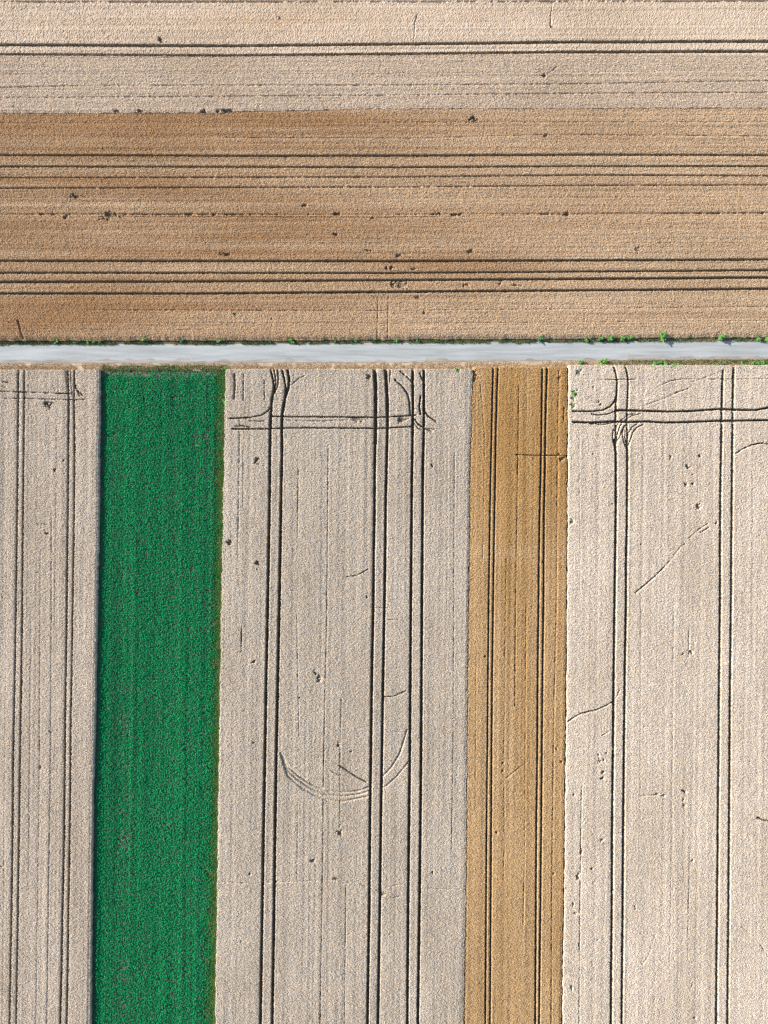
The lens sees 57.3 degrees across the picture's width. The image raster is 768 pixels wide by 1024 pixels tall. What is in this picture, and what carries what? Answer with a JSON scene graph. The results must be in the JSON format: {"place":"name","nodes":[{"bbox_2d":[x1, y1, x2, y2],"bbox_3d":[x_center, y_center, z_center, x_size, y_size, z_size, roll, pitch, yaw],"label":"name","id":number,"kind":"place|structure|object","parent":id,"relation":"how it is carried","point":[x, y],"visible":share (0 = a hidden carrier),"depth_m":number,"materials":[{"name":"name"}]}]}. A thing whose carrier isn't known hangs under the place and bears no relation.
{"place":"outdoors","nodes":[
{"label":"outdoors","id":0,"kind":"place"},
{"bbox_2d":[0,369,101,1023],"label":"wheat field","id":1,"kind":"structure","parent":0,"point":[50,451],"depth_m":119.75,"materials":[{"name":"plant"}]},
{"bbox_2d":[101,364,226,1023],"bbox_3d":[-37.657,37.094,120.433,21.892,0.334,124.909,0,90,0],"label":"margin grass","id":2,"kind":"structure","parent":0,"point":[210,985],"depth_m":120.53,"materials":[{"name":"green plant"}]},
{"bbox_2d":[92,370,567,1023],"bbox_3d":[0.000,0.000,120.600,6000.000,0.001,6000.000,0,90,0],"label":"ground","id":3,"kind":"structure","parent":0,"point":[162,653],"depth_m":120.60,"materials":[{"name":"green plant"}]},
{"bbox_2d":[0,337,766,346],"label":"verge","id":4,"kind":"structure","parent":3,"relation":"on","point":[362,341],"depth_m":120.56,"materials":[{"name":"plant"}]},
{"bbox_2d":[718,334,725,340],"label":"weed","id":5,"kind":"object","parent":4,"relation":"on","point":[721,337],"visible":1,"depth_m":119.75,"materials":[{"name":"green plant"}]},
{"bbox_2d":[0,360,767,370],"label":"verge","id":6,"kind":"structure","parent":3,"relation":"on","point":[331,365],"depth_m":120.57,"materials":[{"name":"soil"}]},
{"bbox_2d":[599,358,607,363],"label":"weed","id":7,"kind":"object","parent":6,"relation":"on","point":[604,361],"visible":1,"depth_m":120.13,"materials":[{"name":"green plant"}]},
{"bbox_2d":[607,359,767,365],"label":"olive grass","id":8,"kind":"structure","parent":6,"relation":"on","point":[690,362],"depth_m":120.51,"materials":[{"name":"green plant"}]},
{"bbox_2d":[660,331,666,342],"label":"weed","id":9,"kind":"object","parent":3,"relation":"on","point":[662,336],"visible":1,"depth_m":119.74,"materials":[{"name":"green plant"}]},
{"bbox_2d":[215,368,472,1023],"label":"wheat field","id":10,"kind":"structure","parent":0,"point":[341,857],"depth_m":119.76,"materials":[{"name":"plant"}]},
{"bbox_2d":[0,108,767,341],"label":"wheat field","id":11,"kind":"structure","parent":0,"point":[413,224],"depth_m":119.83,"materials":[{"name":"plant"}]},
{"bbox_2d":[0,0,767,113],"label":"wheat field","id":12,"kind":"structure","parent":0,"point":[140,56],"depth_m":119.82,"materials":[{"name":"plant"}]},
{"bbox_2d":[0,340,767,362],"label":"road","id":13,"kind":"structure","parent":0,"point":[362,352],"depth_m":120.53,"materials":[{"name":"grey asphalt"}]},
{"bbox_2d":[0,355,767,363],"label":"dirt","id":14,"kind":"structure","parent":13,"relation":"on","point":[427,359],"depth_m":120.53,"materials":[{"name":"brown soil"}]},
{"bbox_2d":[464,366,566,1023],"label":"barley field","id":15,"kind":"structure","parent":0,"point":[516,666],"depth_m":119.89,"materials":[{"name":"plant"}]},
{"bbox_2d":[561,364,767,1023],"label":"wheat field","id":16,"kind":"structure","parent":0,"point":[665,893],"depth_m":119.75,"materials":[{"name":"plant"}]}
]}

